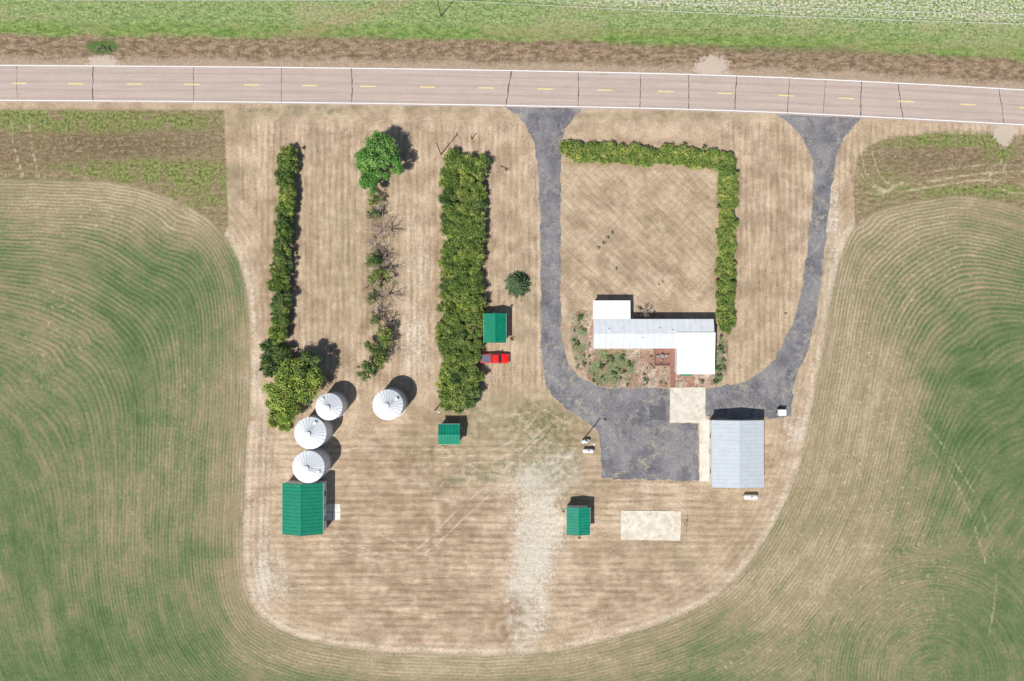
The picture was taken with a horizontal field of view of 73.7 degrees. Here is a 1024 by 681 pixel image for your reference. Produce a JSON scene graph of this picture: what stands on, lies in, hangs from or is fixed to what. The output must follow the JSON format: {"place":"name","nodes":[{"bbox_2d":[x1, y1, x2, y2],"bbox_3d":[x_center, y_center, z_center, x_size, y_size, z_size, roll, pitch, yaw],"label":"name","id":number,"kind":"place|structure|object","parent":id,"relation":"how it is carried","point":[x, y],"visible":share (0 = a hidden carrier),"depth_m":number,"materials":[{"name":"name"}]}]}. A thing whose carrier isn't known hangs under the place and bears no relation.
{"place":"outdoors","nodes":[
{"label":"outdoors","id":0,"kind":"place"},
{"bbox_2d":[0,0,1023,655],"bbox_3d":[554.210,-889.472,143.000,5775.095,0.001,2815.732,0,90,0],"label":"ground","id":1,"kind":"structure","parent":0,"point":[428,544],"depth_m":143.00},
{"bbox_2d":[259,356,279,377],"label":"shrub","id":2,"kind":"object","parent":1,"relation":"on","point":[268,363],"visible":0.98,"depth_m":139.69,"materials":[{"name":"green plant"}]},
{"bbox_2d":[259,338,280,361],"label":"shrub","id":3,"kind":"object","parent":1,"relation":"on","point":[266,346],"visible":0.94,"depth_m":140.66,"materials":[{"name":"green plant"}]},
{"bbox_2d":[265,277,284,292],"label":"shrub","id":4,"kind":"object","parent":1,"relation":"on","point":[272,282],"visible":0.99,"depth_m":140.03,"materials":[{"name":"green plant"}]},
{"bbox_2d":[267,327,287,344],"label":"shrub","id":5,"kind":"object","parent":1,"relation":"on","point":[283,338],"visible":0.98,"depth_m":140.75,"materials":[{"name":"green plant"}]},
{"bbox_2d":[267,260,288,278],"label":"shrub","id":6,"kind":"object","parent":1,"relation":"on","point":[273,270],"visible":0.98,"depth_m":140.29,"materials":[{"name":"green plant"}]},
{"bbox_2d":[260,375,296,412],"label":"tree","id":7,"kind":"object","parent":1,"relation":"on","point":[279,399],"visible":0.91,"depth_m":137.27,"materials":[{"name":"green plant"}]},
{"bbox_2d":[268,291,292,310],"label":"shrub","id":8,"kind":"object","parent":1,"relation":"on","point":[280,296],"visible":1,"depth_m":140.06,"materials":[{"name":"green plant"}]},
{"bbox_2d":[269,345,292,364],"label":"shrub","id":9,"kind":"object","parent":1,"relation":"on","point":[284,350],"visible":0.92,"depth_m":140.14,"materials":[{"name":"green plant"}]},
{"bbox_2d":[272,251,292,270],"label":"shrub","id":10,"kind":"object","parent":1,"relation":"on","point":[289,261],"visible":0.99,"depth_m":140.47,"materials":[{"name":"green plant"}]},
{"bbox_2d":[272,227,294,246],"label":"shrub","id":11,"kind":"object","parent":1,"relation":"on","point":[285,240],"visible":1,"depth_m":140.19,"materials":[{"name":"green plant"}]},
{"bbox_2d":[273,212,293,228],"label":"shrub","id":12,"kind":"object","parent":1,"relation":"on","point":[283,222],"visible":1,"depth_m":140.44,"materials":[{"name":"green plant"}]},
{"bbox_2d":[267,399,300,427],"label":"tree","id":13,"kind":"object","parent":1,"relation":"on","point":[286,417],"visible":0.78,"depth_m":138.04,"materials":[{"name":"green plant"}]},
{"bbox_2d":[274,201,293,222],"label":"shrub","id":14,"kind":"object","parent":1,"relation":"on","point":[282,209],"visible":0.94,"depth_m":140.47,"materials":[{"name":"green plant"}]},
{"bbox_2d":[274,167,295,182],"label":"shrub","id":15,"kind":"object","parent":1,"relation":"on","point":[278,175],"visible":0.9,"depth_m":140.58,"materials":[{"name":"green plant"}]},
{"bbox_2d":[275,176,294,193],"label":"shrub","id":16,"kind":"object","parent":1,"relation":"on","point":[283,183],"visible":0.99,"depth_m":140.30,"materials":[{"name":"green plant"}]},
{"bbox_2d":[275,150,296,168],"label":"shrub","id":17,"kind":"object","parent":1,"relation":"on","point":[285,157],"visible":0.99,"depth_m":140.27,"materials":[{"name":"green plant"}]},
{"bbox_2d":[277,188,296,204],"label":"shrub","id":18,"kind":"object","parent":1,"relation":"on","point":[291,200],"visible":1,"depth_m":140.53,"materials":[{"name":"green plant"}]},
{"bbox_2d":[277,159,298,175],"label":"shrub","id":19,"kind":"object","parent":1,"relation":"on","point":[294,169],"visible":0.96,"depth_m":140.35,"materials":[{"name":"green plant"}]},
{"bbox_2d":[279,144,298,162],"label":"shrub","id":20,"kind":"object","parent":1,"relation":"on","point":[290,148],"visible":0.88,"depth_m":140.90,"materials":[{"name":"green plant"}]},
{"bbox_2d":[272,358,325,404],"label":"tree","id":21,"kind":"object","parent":1,"relation":"on","point":[306,387],"visible":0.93,"depth_m":136.92,"materials":[{"name":"green plant"}]},
{"bbox_2d":[282,480,326,535],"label":"barn","id":22,"kind":"structure","parent":1,"relation":"on","point":[304,508],"depth_m":138.78,"materials":[{"name":"green"}]},
{"bbox_2d":[293,350,321,377],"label":"tree","id":23,"kind":"object","parent":1,"relation":"on","point":[307,356],"visible":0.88,"depth_m":137.19,"materials":[{"name":"green plant"}]},
{"bbox_2d":[292,446,331,482],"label":"grain bin","id":24,"kind":"object","parent":1,"relation":"on","point":[311,465],"visible":1,"depth_m":137.47,"materials":[{"name":"metal"}]},
{"bbox_2d":[294,413,333,448],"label":"grain bin","id":25,"kind":"object","parent":1,"relation":"on","point":[315,430],"visible":0.97,"depth_m":137.44,"materials":[{"name":"metal"}]},
{"bbox_2d":[315,391,348,419],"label":"grain bin","id":26,"kind":"object","parent":1,"relation":"on","point":[331,405],"visible":1,"depth_m":138.09,"materials":[{"name":"metal"}]},
{"bbox_2d":[327,504,339,519],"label":"concrete step pad","id":27,"kind":"object","parent":1,"relation":"on","point":[336,511],"visible":0.82,"depth_m":142.93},
{"bbox_2d":[354,145,377,176],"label":"tree","id":28,"kind":"object","parent":1,"relation":"on","point":[360,155],"visible":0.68,"depth_m":137.26,"materials":[{"name":"green plant"}]},
{"bbox_2d":[356,361,376,381],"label":"tree","id":29,"kind":"object","parent":1,"relation":"on","point":[368,368],"visible":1,"depth_m":140.18,"materials":[{"name":"green plant"}]},
{"bbox_2d":[358,164,382,193],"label":"tree","id":30,"kind":"object","parent":1,"relation":"on","point":[372,181],"visible":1,"depth_m":138.20,"materials":[{"name":"green plant"}]},
{"bbox_2d":[363,249,383,272],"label":"tree","id":31,"kind":"object","parent":1,"relation":"on","point":[373,260],"visible":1,"depth_m":139.78,"materials":[{"name":"green plant"}]},
{"bbox_2d":[363,338,388,356],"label":"tree","id":32,"kind":"object","parent":1,"relation":"on","point":[370,347],"visible":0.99,"depth_m":140.01,"materials":[{"name":"green plant"}]},
{"bbox_2d":[365,268,391,288],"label":"tree","id":33,"kind":"object","parent":1,"relation":"on","point":[375,274],"visible":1,"depth_m":140.03,"materials":[{"name":"green plant"}]},
{"bbox_2d":[364,129,399,169],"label":"tree","id":34,"kind":"object","parent":1,"relation":"on","point":[379,144],"visible":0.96,"depth_m":136.53,"materials":[{"name":"green plant"}]},
{"bbox_2d":[375,321,394,347],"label":"tree","id":35,"kind":"object","parent":1,"relation":"on","point":[385,337],"visible":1,"depth_m":139.80,"materials":[{"name":"green plant"}]},
{"bbox_2d":[373,387,407,419],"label":"grain bin","id":36,"kind":"object","parent":1,"relation":"on","point":[390,403],"visible":1,"depth_m":137.41,"materials":[{"name":"metal"}]},
{"bbox_2d":[379,154,403,180],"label":"tree","id":37,"kind":"object","parent":1,"relation":"on","point":[396,163],"visible":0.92,"depth_m":137.23,"materials":[{"name":"green plant"}]},
{"bbox_2d":[434,332,451,351],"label":"shrub","id":38,"kind":"object","parent":1,"relation":"on","point":[443,343],"visible":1,"depth_m":140.06,"materials":[{"name":"green plant"}]},
{"bbox_2d":[434,369,456,391],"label":"shrub","id":39,"kind":"object","parent":1,"relation":"on","point":[450,386],"visible":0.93,"depth_m":140.45,"materials":[{"name":"green plant"}]},
{"bbox_2d":[437,249,454,268],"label":"shrub","id":40,"kind":"object","parent":1,"relation":"on","point":[444,260],"visible":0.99,"depth_m":140.80,"materials":[{"name":"green plant"}]},
{"bbox_2d":[438,188,457,206],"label":"shrub","id":41,"kind":"object","parent":1,"relation":"on","point":[444,198],"visible":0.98,"depth_m":140.07,"materials":[{"name":"green plant"}]},
{"bbox_2d":[437,171,459,189],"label":"shrub","id":42,"kind":"object","parent":1,"relation":"on","point":[445,179],"visible":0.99,"depth_m":140.18,"materials":[{"name":"green plant"}]},
{"bbox_2d":[438,347,458,361],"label":"shrub","id":43,"kind":"object","parent":1,"relation":"on","point":[446,354],"visible":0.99,"depth_m":140.17,"materials":[{"name":"green plant"}]},
{"bbox_2d":[438,424,459,444],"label":"shed","id":44,"kind":"structure","parent":1,"relation":"on","point":[448,434],"depth_m":139.81,"materials":[{"name":"green"}]},
{"bbox_2d":[438,287,459,304],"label":"shrub","id":45,"kind":"object","parent":1,"relation":"on","point":[449,294],"visible":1,"depth_m":140.49,"materials":[{"name":"green plant"}]},
{"bbox_2d":[439,216,459,239],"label":"shrub","id":46,"kind":"object","parent":1,"relation":"on","point":[444,230],"visible":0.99,"depth_m":140.45,"materials":[{"name":"green plant"}]},
{"bbox_2d":[442,238,457,257],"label":"shrub","id":47,"kind":"object","parent":1,"relation":"on","point":[452,248],"visible":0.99,"depth_m":140.25,"materials":[{"name":"green plant"}]},
{"bbox_2d":[441,303,460,322],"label":"shrub","id":48,"kind":"object","parent":1,"relation":"on","point":[448,313],"visible":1,"depth_m":140.05,"materials":[{"name":"green plant"}]},
{"bbox_2d":[440,202,461,217],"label":"shrub","id":49,"kind":"object","parent":1,"relation":"on","point":[451,208],"visible":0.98,"depth_m":140.25,"materials":[{"name":"green plant"}]},
{"bbox_2d":[442,261,460,278],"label":"shrub","id":50,"kind":"object","parent":1,"relation":"on","point":[449,266],"visible":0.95,"depth_m":140.39,"materials":[{"name":"green plant"}]},
{"bbox_2d":[438,211,465,227],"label":"shrub","id":51,"kind":"object","parent":1,"relation":"on","point":[442,216],"visible":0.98,"depth_m":140.61,"materials":[{"name":"green plant"}]},
{"bbox_2d":[442,147,462,169],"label":"shrub","id":52,"kind":"object","parent":1,"relation":"on","point":[451,156],"visible":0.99,"depth_m":140.66,"materials":[{"name":"green plant"}]},
{"bbox_2d":[445,394,468,414],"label":"shrub","id":53,"kind":"object","parent":1,"relation":"on","point":[457,410],"visible":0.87,"depth_m":140.62,"materials":[{"name":"green plant"}]},
{"bbox_2d":[446,382,468,406],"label":"shrub","id":54,"kind":"object","parent":1,"relation":"on","point":[456,394],"visible":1,"depth_m":140.07,"materials":[{"name":"green plant"}]},
{"bbox_2d":[447,334,467,355],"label":"shrub","id":55,"kind":"object","parent":1,"relation":"on","point":[453,339],"visible":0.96,"depth_m":140.21,"materials":[{"name":"green plant"}]},
{"bbox_2d":[447,366,468,386],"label":"shrub","id":56,"kind":"object","parent":1,"relation":"on","point":[454,379],"visible":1,"depth_m":140.15,"materials":[{"name":"green plant"}]},
{"bbox_2d":[448,351,471,374],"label":"shrub","id":57,"kind":"object","parent":1,"relation":"on","point":[461,361],"visible":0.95,"depth_m":140.39,"materials":[{"name":"green plant"}]},
{"bbox_2d":[451,226,470,249],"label":"shrub","id":58,"kind":"object","parent":1,"relation":"on","point":[458,238],"visible":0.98,"depth_m":140.08,"materials":[{"name":"green plant"}]},
{"bbox_2d":[451,153,473,172],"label":"shrub","id":59,"kind":"object","parent":1,"relation":"on","point":[464,162],"visible":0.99,"depth_m":140.36,"materials":[{"name":"green plant"}]},
{"bbox_2d":[454,259,470,279],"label":"shrub","id":60,"kind":"object","parent":1,"relation":"on","point":[460,270],"visible":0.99,"depth_m":140.04,"materials":[{"name":"green plant"}]},
{"bbox_2d":[459,387,482,408],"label":"shrub","id":61,"kind":"object","parent":1,"relation":"on","point":[470,403],"visible":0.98,"depth_m":140.43,"materials":[{"name":"green plant"}]},
{"bbox_2d":[461,342,480,362],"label":"shrub","id":62,"kind":"object","parent":1,"relation":"on","point":[477,354],"visible":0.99,"depth_m":140.49,"materials":[{"name":"green plant"}]},
{"bbox_2d":[461,306,485,322],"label":"shrub","id":63,"kind":"object","parent":1,"relation":"on","point":[467,314],"visible":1,"depth_m":140.09,"materials":[{"name":"green plant"}]},
{"bbox_2d":[464,332,483,350],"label":"shrub","id":64,"kind":"object","parent":1,"relation":"on","point":[478,343],"visible":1,"depth_m":140.53,"materials":[{"name":"green plant"}]},
{"bbox_2d":[465,315,483,336],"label":"shrub","id":65,"kind":"object","parent":1,"relation":"on","point":[480,326],"visible":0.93,"depth_m":140.53,"materials":[{"name":"green plant"}]},
{"bbox_2d":[464,365,485,382],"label":"shrub","id":66,"kind":"object","parent":1,"relation":"on","point":[475,376],"visible":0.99,"depth_m":140.20,"materials":[{"name":"green plant"}]},
{"bbox_2d":[464,277,486,294],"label":"shrub","id":67,"kind":"object","parent":1,"relation":"on","point":[475,287],"visible":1,"depth_m":140.28,"materials":[{"name":"green plant"}]},
{"bbox_2d":[466,242,485,256],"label":"shrub","id":68,"kind":"object","parent":1,"relation":"on","point":[473,247],"visible":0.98,"depth_m":140.37,"materials":[{"name":"green plant"}]},
{"bbox_2d":[467,210,485,230],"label":"shrub","id":69,"kind":"object","parent":1,"relation":"on","point":[480,218],"visible":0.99,"depth_m":140.31,"materials":[{"name":"green plant"}]},
{"bbox_2d":[467,226,486,245],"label":"shrub","id":70,"kind":"object","parent":1,"relation":"on","point":[480,234],"visible":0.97,"depth_m":140.39,"materials":[{"name":"green plant"}]},
{"bbox_2d":[465,293,489,312],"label":"shrub","id":71,"kind":"object","parent":1,"relation":"on","point":[475,300],"visible":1,"depth_m":140.28,"materials":[{"name":"green plant"}]},
{"bbox_2d":[468,200,486,217],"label":"shrub","id":72,"kind":"object","parent":1,"relation":"on","point":[481,203],"visible":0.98,"depth_m":140.67,"materials":[{"name":"green plant"}]},
{"bbox_2d":[469,174,485,192],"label":"shrub","id":73,"kind":"object","parent":1,"relation":"on","point":[479,185],"visible":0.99,"depth_m":140.56,"materials":[{"name":"green plant"}]},
{"bbox_2d":[468,158,487,179],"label":"shrub","id":74,"kind":"object","parent":1,"relation":"on","point":[480,168],"visible":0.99,"depth_m":140.27,"materials":[{"name":"green plant"}]},
{"bbox_2d":[480,353,508,363],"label":"pickup truck","id":75,"kind":"object","parent":1,"relation":"on","point":[500,358],"visible":0.99,"depth_m":141.80,"materials":[{"name":"red paint"}]},
{"bbox_2d":[484,313,505,342],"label":"shed","id":76,"kind":"structure","parent":1,"relation":"on","point":[494,327],"depth_m":139.66,"materials":[{"name":"green"}]},
{"bbox_2d":[504,270,531,297],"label":"spruce tree","id":77,"kind":"object","parent":1,"relation":"on","point":[517,284],"visible":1,"depth_m":141.70,"materials":[{"name":"green plant"}]},
{"bbox_2d":[558,139,580,162],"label":"shrub","id":78,"kind":"object","parent":1,"relation":"on","point":[564,149],"visible":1,"depth_m":141.28,"materials":[{"name":"green plant"}]},
{"bbox_2d":[566,505,589,535],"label":"shed","id":79,"kind":"structure","parent":1,"relation":"on","point":[577,520],"depth_m":139.82,"materials":[{"name":"green"}]},
{"bbox_2d":[587,140,603,163],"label":"shrub","id":80,"kind":"object","parent":1,"relation":"on","point":[592,156],"visible":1,"depth_m":141.13,"materials":[{"name":"green plant"}]},
{"bbox_2d":[597,141,612,164],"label":"shrub","id":81,"kind":"object","parent":1,"relation":"on","point":[606,159],"visible":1,"depth_m":141.11,"materials":[{"name":"green plant"}]},
{"bbox_2d":[626,142,641,167],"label":"shrub","id":82,"kind":"object","parent":1,"relation":"on","point":[635,162],"visible":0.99,"depth_m":141.28,"materials":[{"name":"green plant"}]},
{"bbox_2d":[621,510,680,540],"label":"concrete slab","id":83,"kind":"structure","parent":1,"relation":"on","point":[650,525],"depth_m":142.88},
{"bbox_2d":[642,147,660,166],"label":"shrub","id":84,"kind":"object","parent":1,"relation":"on","point":[653,157],"visible":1,"depth_m":141.16,"materials":[{"name":"green plant"}]},
{"bbox_2d":[593,301,715,375],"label":"house","id":85,"kind":"structure","parent":1,"relation":"on","point":[691,342],"depth_m":139.66,"materials":[{"name":"white"}]},
{"bbox_2d":[653,349,674,366],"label":"deck","id":86,"kind":"structure","parent":1,"relation":"on","point":[667,362],"depth_m":142.53,"materials":[{"name":"pink wood"}]},
{"bbox_2d":[674,143,695,166],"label":"shrub","id":87,"kind":"object","parent":1,"relation":"on","point":[689,150],"visible":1,"depth_m":141.13,"materials":[{"name":"green plant"}]},
{"bbox_2d":[670,387,711,481],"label":"concrete apron","id":88,"kind":"object","parent":1,"relation":"on","point":[687,405],"visible":0.88,"depth_m":142.97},
{"bbox_2d":[691,148,709,169],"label":"shrub","id":89,"kind":"object","parent":1,"relation":"on","point":[699,163],"visible":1,"depth_m":141.15,"materials":[{"name":"green plant"}]},
{"bbox_2d":[715,310,736,328],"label":"shrub","id":90,"kind":"object","parent":1,"relation":"on","point":[724,318],"visible":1,"depth_m":140.77,"materials":[{"name":"green plant"}]},
{"bbox_2d":[717,224,734,245],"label":"shrub","id":91,"kind":"object","parent":1,"relation":"on","point":[727,236],"visible":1,"depth_m":141.03,"materials":[{"name":"green plant"}]},
{"bbox_2d":[715,273,736,290],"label":"shrub","id":92,"kind":"object","parent":1,"relation":"on","point":[731,284],"visible":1,"depth_m":140.95,"materials":[{"name":"green plant"}]},
{"bbox_2d":[717,291,735,310],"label":"shrub","id":93,"kind":"object","parent":1,"relation":"on","point":[729,297],"visible":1,"depth_m":140.96,"materials":[{"name":"green plant"}]},
{"bbox_2d":[715,254,737,269],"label":"shrub","id":94,"kind":"object","parent":1,"relation":"on","point":[727,262],"visible":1,"depth_m":141.42,"materials":[{"name":"green plant"}]},
{"bbox_2d":[717,166,736,183],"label":"shrub","id":95,"kind":"object","parent":1,"relation":"on","point":[722,172],"visible":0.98,"depth_m":140.65,"materials":[{"name":"green plant"}]},
{"bbox_2d":[718,151,736,174],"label":"shrub","id":96,"kind":"object","parent":1,"relation":"on","point":[729,157],"visible":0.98,"depth_m":140.95,"materials":[{"name":"green plant"}]},
{"bbox_2d":[718,216,739,231],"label":"shrub","id":97,"kind":"object","parent":1,"relation":"on","point":[726,221],"visible":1,"depth_m":140.98,"materials":[{"name":"green plant"}]},
{"bbox_2d":[720,172,739,188],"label":"shrub","id":98,"kind":"object","parent":1,"relation":"on","point":[726,184],"visible":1,"depth_m":140.83,"materials":[{"name":"green plant"}]},
{"bbox_2d":[709,419,763,488],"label":"garage","id":99,"kind":"structure","parent":1,"relation":"on","point":[736,453],"depth_m":138.95,"materials":[{"name":"white"}]},
{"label":"utility pole","id":100,"kind":"object","parent":1,"relation":"on","visible":0},
{"bbox_2d":[132,0,327,0],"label":"power line","id":101,"kind":"object","parent":100,"relation":"attached to","point":[229,0],"visible":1,"depth_m":135.13,"materials":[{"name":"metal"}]},
{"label":"utility pole","id":102,"kind":"object","parent":1,"relation":"on","visible":0},
{"bbox_2d":[449,0,1010,23],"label":"power line","id":103,"kind":"object","parent":102,"relation":"attached to","point":[767,15],"visible":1,"depth_m":135.23,"materials":[{"name":"metal"}]},
{"bbox_2d":[0,178,1023,680],"bbox_3d":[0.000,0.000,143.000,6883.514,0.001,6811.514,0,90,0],"label":"crop field","id":104,"kind":"structure","parent":0,"point":[890,548],"depth_m":143.00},
{"bbox_2d":[0,64,1023,126],"bbox_3d":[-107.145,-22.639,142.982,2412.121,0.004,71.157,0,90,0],"label":"road","id":105,"kind":"structure","parent":0,"point":[339,86],"depth_m":142.98,"materials":[{"name":"asphalt"}]},
{"bbox_2d":[0,65,1023,124],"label":"road edge line","id":106,"kind":"object","parent":105,"relation":"on","point":[508,105],"visible":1,"depth_m":142.98,"materials":[{"name":"white paint"}]},
{"bbox_2d":[11,83,1023,107],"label":"road centre line","id":107,"kind":"object","parent":105,"relation":"on","point":[490,88],"visible":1,"depth_m":142.98,"materials":[{"name":"yellow paint"}]},
{"bbox_2d":[507,107,698,481],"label":"driveway","id":108,"kind":"structure","parent":0,"point":[641,436],"depth_m":142.99,"materials":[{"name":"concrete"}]},
{"bbox_2d":[705,114,859,418],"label":"driveway","id":109,"kind":"structure","parent":0,"point":[767,392],"depth_m":142.99,"materials":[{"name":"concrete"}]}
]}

